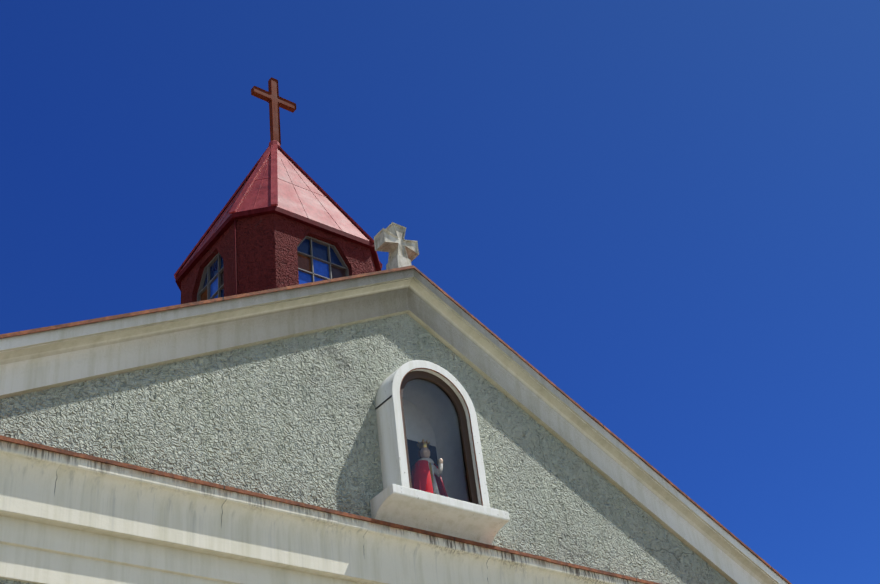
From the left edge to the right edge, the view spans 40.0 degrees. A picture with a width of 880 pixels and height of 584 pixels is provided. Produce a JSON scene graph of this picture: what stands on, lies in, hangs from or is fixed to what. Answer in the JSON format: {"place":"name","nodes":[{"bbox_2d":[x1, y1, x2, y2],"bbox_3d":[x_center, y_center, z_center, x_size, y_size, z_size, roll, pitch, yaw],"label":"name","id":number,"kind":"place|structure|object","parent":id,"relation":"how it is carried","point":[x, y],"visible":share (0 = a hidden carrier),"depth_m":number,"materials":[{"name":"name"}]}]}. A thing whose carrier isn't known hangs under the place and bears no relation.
{"place":"outdoors","nodes":[
{"label":"outdoors","id":0,"kind":"place"},
{"bbox_2d":[181,213,375,303],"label":"tower walls","id":1,"kind":"structure","parent":0,"point":[258,253],"depth_m":11.12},
{"bbox_2d":[174,140,381,290],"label":"tower roof","id":2,"kind":"structure","parent":1,"relation":"on","point":[279,180],"depth_m":11.72,"materials":[{"name":"red metal"}]},
{"bbox_2d":[251,77,295,145],"bbox_3d":[-1.813,-1.967,13.227,0.540,1.000,0.064,20,-44,-33],"label":"cross","id":3,"kind":"object","parent":2,"relation":"on","point":[273,98],"visible":0.92,"depth_m":13.26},
{"bbox_2d":[0,0,879,583],"label":"sky","id":4,"kind":"structure","parent":0,"point":[669,210],"materials":[{"name":"blue"}]},
{"label":"ground","id":5,"kind":"structure","parent":0,"visible":0},
{"bbox_2d":[0,313,731,583],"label":"facade wall","id":6,"kind":"structure","parent":5,"relation":"on","point":[293,418],"depth_m":8.62,"materials":[{"name":"grey paint"}]},
{"bbox_2d":[0,269,787,583],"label":"raking cornice","id":7,"kind":"structure","parent":6,"relation":"attached to","point":[38,361],"depth_m":9.45,"materials":[{"name":"white paint"}]},
{"bbox_2d":[0,265,791,583],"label":"rake flashing","id":8,"kind":"object","parent":7,"relation":"attached to","point":[42,329],"visible":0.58,"depth_m":9.46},
{"bbox_2d":[374,222,418,269],"bbox_3d":[-0.356,-0.297,10.171,0.359,0.593,0.180,20,-44,-33],"label":"stone cross","id":9,"kind":"object","parent":7,"relation":"attached to","point":[396,245],"visible":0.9,"depth_m":10.18,"materials":[{"name":"stone"}]},
{"bbox_2d":[375,360,489,506],"bbox_3d":[-0.137,1.125,9.094,0.804,1.190,0.418,20,-44,-33],"label":"niche","id":10,"kind":"object","parent":6,"relation":"attached to","point":[393,415],"visible":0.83,"depth_m":9.19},
{"bbox_2d":[407,439,438,473],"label":"niche backdrop panel","id":11,"kind":"structure","parent":10,"relation":"in","point":[412,447],"depth_m":9.25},
{"bbox_2d":[411,439,447,496],"bbox_3d":[-0.110,1.333,8.874,0.315,0.553,0.251,20,-44,-33],"label":"niche statue","id":12,"kind":"object","parent":10,"relation":"in","point":[431,480],"visible":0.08,"depth_m":8.81,"materials":[{"name":"red ceramic"}]},
{"bbox_2d":[403,381,467,500],"bbox_3d":[-0.048,1.077,8.992,0.580,1.030,0.001,20,-44,-33],"label":"window glass","id":13,"kind":"object","parent":10,"relation":"in","point":[434,440],"visible":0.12,"depth_m":8.97,"materials":[{"name":"grey glass"}]},
{"bbox_2d":[370,484,509,544],"bbox_3d":[0.012,1.623,8.617,1.050,0.200,0.292,20,-44,-33],"label":"window sill","id":14,"kind":"structure","parent":6,"relation":"attached to","point":[412,507],"depth_m":8.57,"materials":[{"name":"white concrete"}]},
{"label":"church walls","id":15,"kind":"object","parent":5,"relation":"on","visible":0},
{"bbox_2d":[0,440,644,583],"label":"entablature","id":16,"kind":"structure","parent":15,"relation":"on","point":[66,519],"depth_m":7.33,"materials":[{"name":"white paint"}]},
{"bbox_2d":[0,435,660,583],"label":"entablature flashing","id":17,"kind":"object","parent":16,"relation":"on","point":[142,469],"visible":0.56,"depth_m":7.85,"materials":[{"name":"brown metal"}]}
]}

